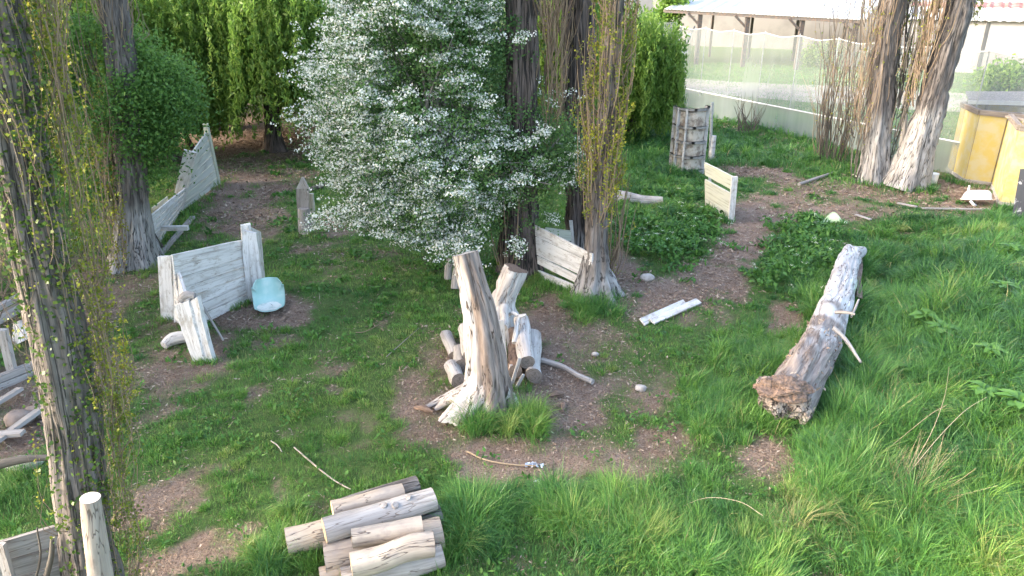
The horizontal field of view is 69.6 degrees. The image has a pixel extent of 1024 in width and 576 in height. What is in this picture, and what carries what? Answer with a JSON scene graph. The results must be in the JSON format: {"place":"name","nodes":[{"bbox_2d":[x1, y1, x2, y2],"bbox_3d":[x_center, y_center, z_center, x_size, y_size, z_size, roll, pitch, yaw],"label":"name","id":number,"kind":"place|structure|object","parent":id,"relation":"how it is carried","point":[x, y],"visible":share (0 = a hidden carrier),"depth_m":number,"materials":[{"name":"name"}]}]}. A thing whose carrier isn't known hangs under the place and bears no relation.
{"place":"outdoors","nodes":[
{"label":"outdoors","id":0,"kind":"place"},
{"bbox_2d":[0,0,1023,575],"bbox_3d":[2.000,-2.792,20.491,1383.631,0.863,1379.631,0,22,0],"label":"ground","id":1,"kind":"structure","parent":0,"point":[192,550],"depth_m":11.41,"materials":[{"name":"soil"}]},
{"bbox_2d":[0,387,23,403],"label":"plank","id":2,"kind":"object","parent":1,"relation":"on","point":[10,394],"visible":1,"depth_m":10.64,"materials":[{"name":"grey wood"}]},
{"bbox_2d":[0,429,25,437],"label":"plank","id":3,"kind":"object","parent":1,"relation":"on","point":[14,433],"visible":1,"depth_m":9.69,"materials":[{"name":"grey wood"}]},
{"bbox_2d":[0,294,33,389],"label":"timber rack","id":4,"kind":"object","parent":1,"relation":"on","point":[13,374],"visible":0.39,"depth_m":11.24,"materials":[{"name":"grey wood"}]},
{"bbox_2d":[3,409,35,427],"bbox_3d":[-6.805,1.815,10.192,0.410,0.246,0.308,0,22,0],"label":"stone","id":5,"kind":"object","parent":1,"relation":"on","point":[10,418],"visible":0.73,"depth_m":10.10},
{"bbox_2d":[0,407,40,442],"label":"plank","id":6,"kind":"object","parent":5,"relation":"on","point":[26,419],"visible":0.81,"depth_m":9.97,"materials":[{"name":"grey wood"}]},
{"bbox_2d":[0,454,47,468],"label":"branch","id":7,"kind":"object","parent":1,"relation":"on","point":[9,461],"visible":0.71,"depth_m":7.94,"materials":[{"name":"grey wood"}]},
{"bbox_2d":[6,455,43,470],"bbox_3d":[-6.125,2.205,9.230,0.477,0.128,0.321,0,22,0],"label":"stone","id":8,"kind":"object","parent":1,"relation":"on","point":[39,462],"visible":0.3,"depth_m":9.16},
{"bbox_2d":[0,525,59,575],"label":"board fence","id":9,"kind":"object","parent":1,"relation":"on","point":[19,555],"visible":0.66,"depth_m":6.82,"materials":[{"name":"grey wood"}]},
{"bbox_2d":[0,242,86,327],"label":"dry brush","id":10,"kind":"object","parent":1,"relation":"on","point":[5,290],"visible":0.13,"depth_m":13.88,"materials":[{"name":"brown plant"}]},
{"bbox_2d":[35,528,54,575],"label":"dry twig","id":11,"kind":"object","parent":1,"relation":"on","point":[48,568],"visible":0.99,"depth_m":6.66,"materials":[{"name":"wood"}]},
{"bbox_2d":[32,26,88,166],"bbox_3d":[-17.815,-7.453,21.701,10.365,9.306,7.895,0,22,0],"label":"tree","id":12,"kind":"object","parent":1,"relation":"on","point":[53,124],"visible":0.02,"depth_m":22.80,"materials":[{"name":"green plant"}]},
{"bbox_2d":[25,0,102,155],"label":"tree","id":13,"kind":"object","parent":1,"relation":"on","point":[42,74],"depth_m":22.74,"materials":[{"name":"green plant"}]},
{"bbox_2d":[0,0,155,575],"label":"poplar tree","id":14,"kind":"object","parent":1,"relation":"on","point":[50,307],"visible":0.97,"depth_m":5.85,"materials":[{"name":"green plant"}]},
{"bbox_2d":[79,492,113,575],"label":"cut post","id":15,"kind":"object","parent":1,"relation":"on","point":[96,548],"visible":1,"depth_m":6.19,"materials":[{"name":"wood"}]},
{"bbox_2d":[36,0,165,274],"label":"poplar tree","id":16,"kind":"object","parent":1,"relation":"on","point":[136,245],"visible":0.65,"depth_m":14.80,"materials":[{"name":"green plant"}]},
{"bbox_2d":[26,0,231,247],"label":"leafy tree","id":17,"kind":"object","parent":1,"relation":"on","point":[164,93],"visible":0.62,"depth_m":14.48,"materials":[{"name":"green plant"}]},
{"bbox_2d":[43,0,251,164],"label":"willow tree","id":18,"kind":"object","parent":1,"relation":"on","point":[145,6],"visible":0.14,"depth_m":22.40,"materials":[{"name":"green plant"}]},
{"bbox_2d":[160,331,185,348],"bbox_3d":[-5.672,0.856,12.357,0.444,0.218,0.246,-17,28,-36],"label":"wood chunk","id":19,"kind":"object","parent":1,"relation":"on","point":[171,339],"visible":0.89,"depth_m":12.28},
{"bbox_2d":[161,216,194,252],"bbox_3d":[-7.981,-1.274,17.563,0.120,0.081,2.965,-3,23,-8],"label":"plank","id":20,"kind":"object","parent":1,"relation":"on","point":[174,237],"visible":0.67,"depth_m":17.26,"materials":[{"name":"grey wood"}]},
{"bbox_2d":[151,123,220,240],"bbox_3d":[-8.501,-2.705,18.906,0.922,1.921,6.474,-5,23,-12],"label":"board fence","id":21,"kind":"object","parent":1,"relation":"on","point":[202,164],"visible":0.86,"depth_m":19.64,"materials":[{"name":"wood"}]},
{"bbox_2d":[160,225,188,230],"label":"cross beam","id":22,"kind":"structure","parent":21,"relation":"attached to","point":[175,228],"depth_m":16.92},
{"bbox_2d":[157,223,264,361],"bbox_3d":[-5.521,-0.070,12.930,1.640,1.503,3.027,0,22,0],"label":"wooden bunker","id":23,"kind":"object","parent":1,"relation":"on","point":[218,280],"visible":0.95,"depth_m":13.04,"materials":[{"name":"grey wood"}]},
{"bbox_2d":[203,305,223,340],"bbox_3d":[-5.089,0.566,12.481,0.412,0.668,0.041,9,24,21],"label":"leaning stick","id":24,"kind":"object","parent":1,"relation":"on","point":[214,325],"visible":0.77,"depth_m":12.47,"materials":[{"name":"grey wood"}]},
{"bbox_2d":[130,0,347,152],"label":"willow tree","id":25,"kind":"object","parent":1,"relation":"on","point":[254,38],"visible":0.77,"depth_m":22.50,"materials":[{"name":"green plant"}]},
{"bbox_2d":[251,277,284,311],"bbox_3d":[-4.519,0.124,13.640,0.584,0.511,0.767,-6,23,-15],"label":"chair shell","id":26,"kind":"object","parent":1,"relation":"on","point":[266,291],"visible":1,"depth_m":13.82,"materials":[{"name":"teal plastic"}]},
{"bbox_2d":[284,520,324,556],"bbox_3d":[-1.887,2.600,7.913,1.051,0.363,0.304,-9,24,-20],"label":"log","id":27,"kind":"object","parent":1,"relation":"on","point":[306,536],"visible":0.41,"depth_m":7.68,"materials":[{"name":"grey wood"}]},
{"bbox_2d":[330,483,404,514],"bbox_3d":[-1.553,2.296,7.950,0.774,0.230,0.240,-9,24,-21],"label":"log","id":28,"kind":"object","parent":27,"relation":"on","point":[366,498],"visible":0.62,"depth_m":7.86,"materials":[{"name":"grey wood"}]},
{"bbox_2d":[296,177,315,234],"bbox_3d":[-4.991,-1.988,17.631,0.396,1.354,0.517,0,22,0],"label":"picket post","id":29,"kind":"object","parent":1,"relation":"on","point":[305,200],"visible":0.76,"depth_m":17.56,"materials":[{"name":"grey wood"}]},
{"bbox_2d":[251,84,389,135],"bbox_3d":[-6.506,-9.208,28.043,6.919,6.819,6.238,0,22,0],"label":"willow tree","id":30,"kind":"object","parent":1,"relation":"on","point":[287,112],"depth_m":27.32,"materials":[{"name":"green plant"}]},
{"bbox_2d":[293,447,350,489],"bbox_3d":[-2.376,2.227,9.100,1.269,0.037,0.054,20,30,40],"label":"stick","id":31,"kind":"object","parent":1,"relation":"on","point":[295,448],"visible":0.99,"depth_m":9.07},
{"bbox_2d":[318,566,340,575],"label":"log","id":32,"kind":"object","parent":1,"relation":"on","point":[322,571],"visible":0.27,"depth_m":7.34,"materials":[{"name":"grey wood"}]},
{"bbox_2d":[339,476,420,498],"bbox_3d":[-1.544,2.400,8.411,1.002,0.252,0.260,-12,25,-26],"label":"log","id":33,"kind":"object","parent":1,"relation":"on","point":[411,484],"visible":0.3,"depth_m":8.49,"materials":[{"name":"grey wood"}]},
{"bbox_2d":[322,516,444,572],"bbox_3d":[-1.323,2.680,7.648,1.227,0.373,0.388,-7,23,-15],"label":"log","id":34,"kind":"object","parent":1,"relation":"on","point":[336,554],"visible":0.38,"depth_m":7.43,"materials":[{"name":"grey wood"}]},
{"bbox_2d":[321,488,437,543],"bbox_3d":[-1.385,2.384,7.756,1.187,0.301,0.307,-10,24,-22],"label":"log","id":35,"kind":"object","parent":34,"relation":"on","point":[337,526],"visible":0.88,"depth_m":7.66,"materials":[{"name":"grey wood"}]},
{"bbox_2d":[351,515,423,548],"bbox_3d":[-1.254,2.462,7.419,0.715,0.220,0.211,-5,23,-12],"label":"log","id":36,"kind":"object","parent":34,"relation":"on","point":[376,534],"visible":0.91,"depth_m":7.33,"materials":[{"name":"grey wood"}]},
{"bbox_2d":[287,0,492,137],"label":"willow tree","id":37,"kind":"object","parent":1,"relation":"on","point":[368,48],"visible":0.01,"depth_m":23.69,"materials":[{"name":"green plant"}]},
{"bbox_2d":[340,544,445,575],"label":"log","id":38,"kind":"object","parent":1,"relation":"on","point":[419,567],"visible":0.55,"depth_m":7.37,"materials":[{"name":"grey wood"}]},
{"bbox_2d":[349,531,434,575],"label":"log","id":39,"kind":"object","parent":38,"relation":"on","point":[389,555],"visible":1,"depth_m":7.11,"materials":[{"name":"grey wood"}]},
{"bbox_2d":[413,405,433,412],"bbox_3d":[-1.247,1.696,10.381,0.306,0.092,0.096,8,24,18],"label":"bark chip","id":40,"kind":"object","parent":1,"relation":"on","point":[424,408],"visible":1,"depth_m":10.35,"materials":[{"name":"brown wood"}]},
{"bbox_2d":[270,0,594,288],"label":"hawthorn tree","id":41,"kind":"object","parent":1,"relation":"on","point":[427,186],"visible":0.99,"depth_m":13.38,"materials":[{"name":"leaves"},{"name":"white blossom petals"},{"name":"bark"}]},
{"bbox_2d":[421,504,443,527],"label":"log","id":42,"kind":"object","parent":1,"relation":"on","point":[427,515],"visible":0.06,"depth_m":7.95,"materials":[{"name":"grey wood"}]},
{"bbox_2d":[444,359,463,387],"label":"log","id":43,"kind":"object","parent":1,"relation":"on","point":[452,367],"visible":0.92,"depth_m":11.08,"materials":[{"name":"grey wood"}]},
{"bbox_2d":[453,344,464,372],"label":"log","id":44,"kind":"object","parent":1,"relation":"on","point":[458,358],"visible":0.52,"depth_m":11.44,"materials":[{"name":"grey wood"}]},
{"bbox_2d":[440,330,456,358],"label":"log","id":45,"kind":"object","parent":44,"relation":"on","point":[448,340],"visible":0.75,"depth_m":12.03,"materials":[{"name":"grey wood"}]},
{"bbox_2d":[458,323,465,360],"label":"log","id":46,"kind":"object","parent":44,"relation":"on","point":[460,329],"visible":0.3,"depth_m":11.59,"materials":[{"name":"grey wood"}]},
{"bbox_2d":[418,250,524,425],"bbox_3d":[-0.251,0.568,10.433,1.226,2.423,2.268,15,27,33],"label":"dead stump","id":47,"kind":"object","parent":1,"relation":"on","point":[484,344],"visible":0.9,"depth_m":9.99,"materials":[{"name":"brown wood"}]},
{"bbox_2d":[462,0,505,102],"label":"tree","id":48,"kind":"object","parent":1,"relation":"on","point":[501,30],"visible":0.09,"depth_m":34.02,"materials":[{"name":"green plant"}]},
{"bbox_2d":[466,450,534,465],"bbox_3d":[-0.159,2.163,9.228,0.946,0.032,0.127,8,24,18],"label":"stick","id":49,"kind":"object","parent":1,"relation":"on","point":[469,452],"visible":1,"depth_m":9.18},
{"bbox_2d":[479,137,522,271],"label":"sucker shoots","id":50,"kind":"object","parent":1,"relation":"on","point":[500,261],"visible":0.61,"depth_m":14.73,"materials":[{"name":"brown plant"}]},
{"bbox_2d":[492,263,527,338],"bbox_3d":[-0.086,0.191,12.488,0.715,1.261,0.533,-6,23,-15],"label":"half stump","id":51,"kind":"object","parent":1,"relation":"on","point":[510,281],"visible":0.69,"depth_m":12.28,"materials":[{"name":"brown wood"}]},
{"bbox_2d":[0,62,1023,575],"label":"grass","id":52,"kind":"structure","parent":1,"relation":"on","point":[848,480],"depth_m":9.76,"materials":[{"name":"plant"}]},
{"bbox_2d":[887,360,910,371],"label":"burdock plant","id":53,"kind":"object","parent":52,"relation":"on","point":[892,361],"visible":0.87,"depth_m":10.89,"materials":[{"name":"green plant"}]},
{"bbox_2d":[908,308,939,320],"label":"burdock plant","id":54,"kind":"object","parent":52,"relation":"on","point":[918,314],"visible":0.91,"depth_m":12.34,"materials":[{"name":"green plant"}]},
{"bbox_2d":[925,319,963,334],"bbox_3d":[6.896,0.631,11.761,0.522,0.116,0.581,0,22,0],"label":"burdock plant","id":55,"kind":"object","parent":52,"relation":"on","point":[939,329],"visible":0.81,"depth_m":11.75,"materials":[{"name":"green plant"}]},
{"bbox_2d":[910,398,984,471],"bbox_3d":[5.275,1.760,8.919,1.481,0.565,0.048,-14,26,-30],"label":"dry stalk","id":56,"kind":"object","parent":52,"relation":"on","point":[941,434],"visible":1,"depth_m":8.85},
{"bbox_2d":[966,380,1000,396],"bbox_3d":[6.274,1.335,9.789,0.432,0.106,0.440,0,22,0],"label":"burdock plant","id":57,"kind":"object","parent":52,"relation":"on","point":[981,387],"visible":0.91,"depth_m":9.77,"materials":[{"name":"green plant"}]},
{"bbox_2d":[970,341,1009,355],"bbox_3d":[6.941,0.883,10.652,0.460,0.098,0.464,0,22,0],"label":"burdock plant","id":58,"kind":"object","parent":52,"relation":"on","point":[986,344],"visible":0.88,"depth_m":10.65,"materials":[{"name":"green plant"}]},
{"bbox_2d":[988,279,1019,288],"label":"burdock plant","id":59,"kind":"object","parent":52,"relation":"on","point":[1002,283],"visible":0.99,"depth_m":12.64,"materials":[{"name":"green plant"}]},
{"bbox_2d":[996,243,1022,250],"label":"burdock plant","id":60,"kind":"object","parent":52,"relation":"on","point":[1013,246],"visible":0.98,"depth_m":14.16,"materials":[{"name":"green plant"}]},
{"bbox_2d":[0,116,1023,575],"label":"weeds","id":61,"kind":"object","parent":1,"relation":"on","point":[800,228],"visible":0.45,"depth_m":15.75,"materials":[{"name":"green plant"}]},
{"bbox_2d":[508,327,521,377],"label":"log","id":62,"kind":"object","parent":1,"relation":"on","point":[512,357],"visible":0.47,"depth_m":11.37,"materials":[{"name":"brown wood"}]},
{"bbox_2d":[524,329,541,382],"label":"log","id":63,"kind":"object","parent":1,"relation":"on","point":[533,374],"visible":0.68,"depth_m":11.42,"materials":[{"name":"grey wood"}]},
{"bbox_2d":[513,316,534,368],"bbox_3d":[0.183,0.826,11.615,0.270,0.320,1.305,-1,23,-2],"label":"log","id":64,"kind":"object","parent":63,"relation":"on","point":[524,350],"visible":0.88,"depth_m":11.30,"materials":[{"name":"grey wood"}]},
{"bbox_2d":[500,303,509,330],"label":"log","id":65,"kind":"object","parent":64,"relation":"on","point":[504,311],"visible":0.77,"depth_m":11.61,"materials":[{"name":"grey wood"}]},
{"bbox_2d":[509,311,526,343],"bbox_3d":[0.094,0.595,11.720,0.286,0.403,0.620,-3,23,-8],"label":"crooked branch","id":66,"kind":"object","parent":64,"relation":"on","point":[516,328],"visible":0.91,"depth_m":11.64,"materials":[{"name":"grey wood"}]},
{"bbox_2d":[495,0,577,281],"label":"poplar tree","id":67,"kind":"object","parent":1,"relation":"on","point":[525,76],"visible":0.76,"depth_m":13.79,"materials":[{"name":"brown plant"}]},
{"bbox_2d":[550,390,563,396],"bbox_3d":[0.662,1.553,10.828,0.229,0.097,0.083,-6,23,-15],"label":"bark chip","id":68,"kind":"object","parent":1,"relation":"on","point":[557,393],"visible":0.91,"depth_m":10.80,"materials":[{"name":"brown wood"}]},
{"bbox_2d":[545,220,574,263],"bbox_3d":[1.040,-0.944,15.709,0.750,0.979,0.123,-7,24,-16],"label":"back panel board","id":69,"kind":"object","parent":1,"relation":"on","point":[567,235],"visible":0.29,"depth_m":15.62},
{"bbox_2d":[535,225,592,288],"bbox_3d":[1.065,-0.589,14.544,0.348,1.212,1.839,-17,28,-35],"label":"slatted panel","id":70,"kind":"object","parent":1,"relation":"on","point":[551,248],"visible":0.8,"depth_m":14.47,"materials":[{"name":"wood"}]},
{"bbox_2d":[537,0,596,248],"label":"poplar tree","id":71,"kind":"object","parent":1,"relation":"on","point":[579,18],"visible":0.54,"depth_m":14.78,"materials":[{"name":"brown plant"}]},
{"bbox_2d":[541,357,593,384],"bbox_3d":[0.863,1.272,11.446,1.001,0.120,0.155,18,29,37],"label":"branch","id":72,"kind":"object","parent":1,"relation":"on","point":[561,366],"visible":0.96,"depth_m":11.44,"materials":[{"name":"grey wood"}]},
{"bbox_2d":[537,0,601,151],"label":"willow tree","id":73,"kind":"object","parent":1,"relation":"on","point":[557,69],"visible":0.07,"depth_m":21.25,"materials":[{"name":"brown plant"}]},
{"bbox_2d":[569,0,640,304],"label":"poplar tree","id":74,"kind":"object","parent":1,"relation":"on","point":[598,274],"visible":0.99,"depth_m":12.96,"materials":[{"name":"green plant"}]},
{"bbox_2d":[610,190,662,205],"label":"log","id":75,"kind":"object","parent":1,"relation":"on","point":[641,198],"visible":0.54,"depth_m":19.84,"materials":[{"name":"grey wood"}]},
{"bbox_2d":[635,384,646,391],"bbox_3d":[1.930,1.501,11.032,0.174,0.109,0.136,0,22,0],"label":"stone","id":76,"kind":"object","parent":1,"relation":"on","point":[640,388],"visible":1,"depth_m":10.99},
{"bbox_2d":[596,1,689,142],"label":"willow tree","id":77,"kind":"object","parent":1,"relation":"on","point":[657,94],"visible":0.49,"depth_m":26.38,"materials":[{"name":"green plant"}]},
{"bbox_2d":[640,273,654,281],"bbox_3d":[2.769,-0.208,15.044,0.315,0.182,0.225,0,22,0],"label":"stone","id":78,"kind":"object","parent":1,"relation":"on","point":[647,277],"visible":0.97,"depth_m":14.96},
{"bbox_2d":[639,300,685,325],"bbox_3d":[2.782,0.442,13.443,1.320,0.145,0.143,-20,30,-39],"label":"plank","id":79,"kind":"object","parent":1,"relation":"on","point":[644,320],"visible":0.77,"depth_m":13.34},
{"bbox_2d":[641,0,693,37],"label":"bush","id":80,"kind":"object","parent":1,"relation":"on","point":[668,19],"visible":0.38,"depth_m":55.69,"materials":[{"name":"green plant"}]},
{"bbox_2d":[649,298,701,323],"bbox_3d":[3.007,0.421,13.502,1.430,0.107,0.144,-19,29,-38],"label":"plank","id":81,"kind":"object","parent":1,"relation":"on","point":[667,314],"visible":1,"depth_m":13.45,"materials":[{"name":"wood"}]},
{"bbox_2d":[669,105,710,173],"bbox_3d":[5.608,-4.640,23.139,1.109,2.065,0.772,0,22,0],"label":"curved formwork","id":82,"kind":"object","parent":1,"relation":"on","point":[689,136],"visible":0.89,"depth_m":22.92,"materials":[{"name":"wood"}]},
{"bbox_2d":[708,102,716,160],"bbox_3d":[6.809,-5.301,24.996,0.292,1.970,0.188,9,24,20],"label":"net post","id":83,"kind":"object","parent":1,"relation":"on","point":[712,143],"visible":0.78,"depth_m":25.02,"materials":[{"name":"metal"}]},
{"bbox_2d":[704,163,737,221],"bbox_3d":[5.471,-2.518,19.194,0.337,1.198,1.547,-5,23,-12],"label":"wooden fence panel","id":84,"kind":"object","parent":1,"relation":"on","point":[721,198],"visible":0.9,"depth_m":18.98,"materials":[{"name":"wood"}]},
{"bbox_2d":[614,188,838,287],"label":"weed flowers","id":85,"kind":"object","parent":1,"relation":"on","point":[732,223],"visible":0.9,"depth_m":16.47,"materials":[{"name":"green plant"}]},
{"bbox_2d":[734,92,769,135],"bbox_3d":[9.708,-7.173,29.813,1.357,1.688,2.148,19,29,38],"label":"dead shrub","id":86,"kind":"object","parent":1,"relation":"on","point":[744,119],"visible":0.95,"depth_m":29.66,"materials":[{"name":"brown plant"}]},
{"bbox_2d":[663,0,877,72],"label":"open canopy","id":87,"kind":"object","parent":1,"relation":"on","point":[804,9],"visible":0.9,"depth_m":52.73,"materials":[{"name":"metal"}]},
{"bbox_2d":[752,244,866,424],"bbox_3d":[5.634,0.358,12.491,1.135,0.947,7.567,14,26,30],"label":"fallen log","id":88,"kind":"object","parent":1,"relation":"on","point":[793,385],"visible":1,"depth_m":10.51,"materials":[{"name":"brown wood"}]},
{"bbox_2d":[798,171,835,185],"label":"branch","id":89,"kind":"object","parent":1,"relation":"on","point":[811,179],"visible":0.93,"depth_m":22.43,"materials":[{"name":"grey wood"}]},
{"bbox_2d":[791,32,861,68],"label":"bush","id":90,"kind":"object","parent":1,"relation":"on","point":[813,56],"visible":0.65,"depth_m":52.10,"materials":[{"name":"green plant"}]},
{"bbox_2d":[814,212,846,223],"bbox_3d":[7.986,-1.761,18.467,0.847,0.273,0.236,0,22,0],"label":"rock","id":91,"kind":"object","parent":1,"relation":"on","point":[833,216],"visible":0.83,"depth_m":18.50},
{"bbox_2d":[649,21,1023,173],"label":"net fence","id":92,"kind":"object","parent":1,"relation":"on","point":[791,118],"visible":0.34,"depth_m":29.93,"materials":[{"name":"metal"}]},
{"bbox_2d":[802,0,877,160],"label":"coppice stool","id":93,"kind":"object","parent":1,"relation":"on","point":[828,114],"visible":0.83,"depth_m":24.12,"materials":[{"name":"brown plant"}]},
{"bbox_2d":[848,0,917,186],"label":"poplar tree","id":94,"kind":"object","parent":1,"relation":"on","point":[875,144],"visible":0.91,"depth_m":21.27,"materials":[{"name":"brown plant"}]},
{"bbox_2d":[899,91,907,144],"bbox_3d":[12.502,-5.054,23.573,0.417,2.441,0.196,0,22,0],"label":"fence post","id":95,"kind":"object","parent":1,"relation":"on","point":[903,131],"visible":0.27,"depth_m":23.46,"materials":[{"name":"grey wood"}]},
{"bbox_2d":[882,0,983,191],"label":"poplar tree","id":96,"kind":"object","parent":1,"relation":"on","point":[911,168],"visible":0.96,"depth_m":20.66,"materials":[{"name":"brown plant"}]},
{"bbox_2d":[870,430,997,498],"bbox_3d":[4.784,2.062,8.569,1.152,0.838,1.044,6,23,14],"label":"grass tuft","id":97,"kind":"object","parent":1,"relation":"on","point":[923,464],"visible":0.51,"depth_m":8.58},
{"bbox_2d":[931,172,939,183],"bbox_3d":[12.692,-3.311,22.190,0.306,0.300,0.304,0,22,0],"label":"plastic canister","id":98,"kind":"object","parent":1,"relation":"on","point":[935,176],"visible":0.51,"depth_m":22.07,"materials":[{"name":"white plastic"}]},
{"bbox_2d":[921,207,989,209],"bbox_3d":[11.758,-2.101,19.512,1.711,0.036,0.070,2,23,4],"label":"lath","id":99,"kind":"object","parent":1,"relation":"on","point":[954,208],"visible":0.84,"depth_m":19.48,"materials":[{"name":"grey wood"}]},
{"bbox_2d":[960,185,992,205],"bbox_3d":[12.691,-2.533,20.044,0.751,0.510,0.580,0,22,0],"label":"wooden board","id":100,"kind":"object","parent":1,"relation":"on","point":[969,194],"visible":1,"depth_m":19.86,"materials":[{"name":"white wood"}]},
{"bbox_2d":[950,91,1023,184],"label":"yellow bunker","id":101,"kind":"object","parent":1,"relation":"on","point":[980,132],"visible":0.77,"depth_m":22.16,"materials":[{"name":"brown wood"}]},
{"bbox_2d":[962,53,1023,90],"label":"bush","id":102,"kind":"object","parent":1,"relation":"on","point":[1008,76],"visible":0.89,"depth_m":40.08,"materials":[{"name":"green plant"}]},
{"bbox_2d":[990,113,1023,204],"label":"yellow bunker","id":103,"kind":"object","parent":1,"relation":"on","point":[1010,165],"visible":0.91,"depth_m":19.84,"materials":[{"name":"yellow painted metal"},{"name":"brown wood"}]},
{"bbox_2d":[993,388,1023,408],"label":"burdock plant","id":104,"kind":"object","parent":1,"relation":"on","point":[1018,395],"visible":1,"depth_m":9.32,"materials":[{"name":"green plant"}]},
{"bbox_2d":[1013,169,1023,217],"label":"painted board","id":105,"kind":"object","parent":1,"relation":"on","point":[1019,202],"visible":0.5,"depth_m":18.24,"materials":[{"name":"wood"}]},
{"bbox_2d":[598,0,653,17],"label":"grey wall","id":106,"kind":"structure","parent":0,"point":[649,4],"depth_m":61.47,"materials":[{"name":"concrete"}]},
{"bbox_2d":[684,78,967,111],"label":"road","id":107,"kind":"structure","parent":0,"point":[737,92],"depth_m":40.93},
{"bbox_2d":[653,0,1023,51],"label":"pale wall","id":108,"kind":"structure","parent":0,"point":[782,27],"depth_m":67.95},
{"bbox_2d":[897,0,1023,72],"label":"warehouse","id":109,"kind":"structure","parent":0,"point":[995,31],"depth_m":48.67,"materials":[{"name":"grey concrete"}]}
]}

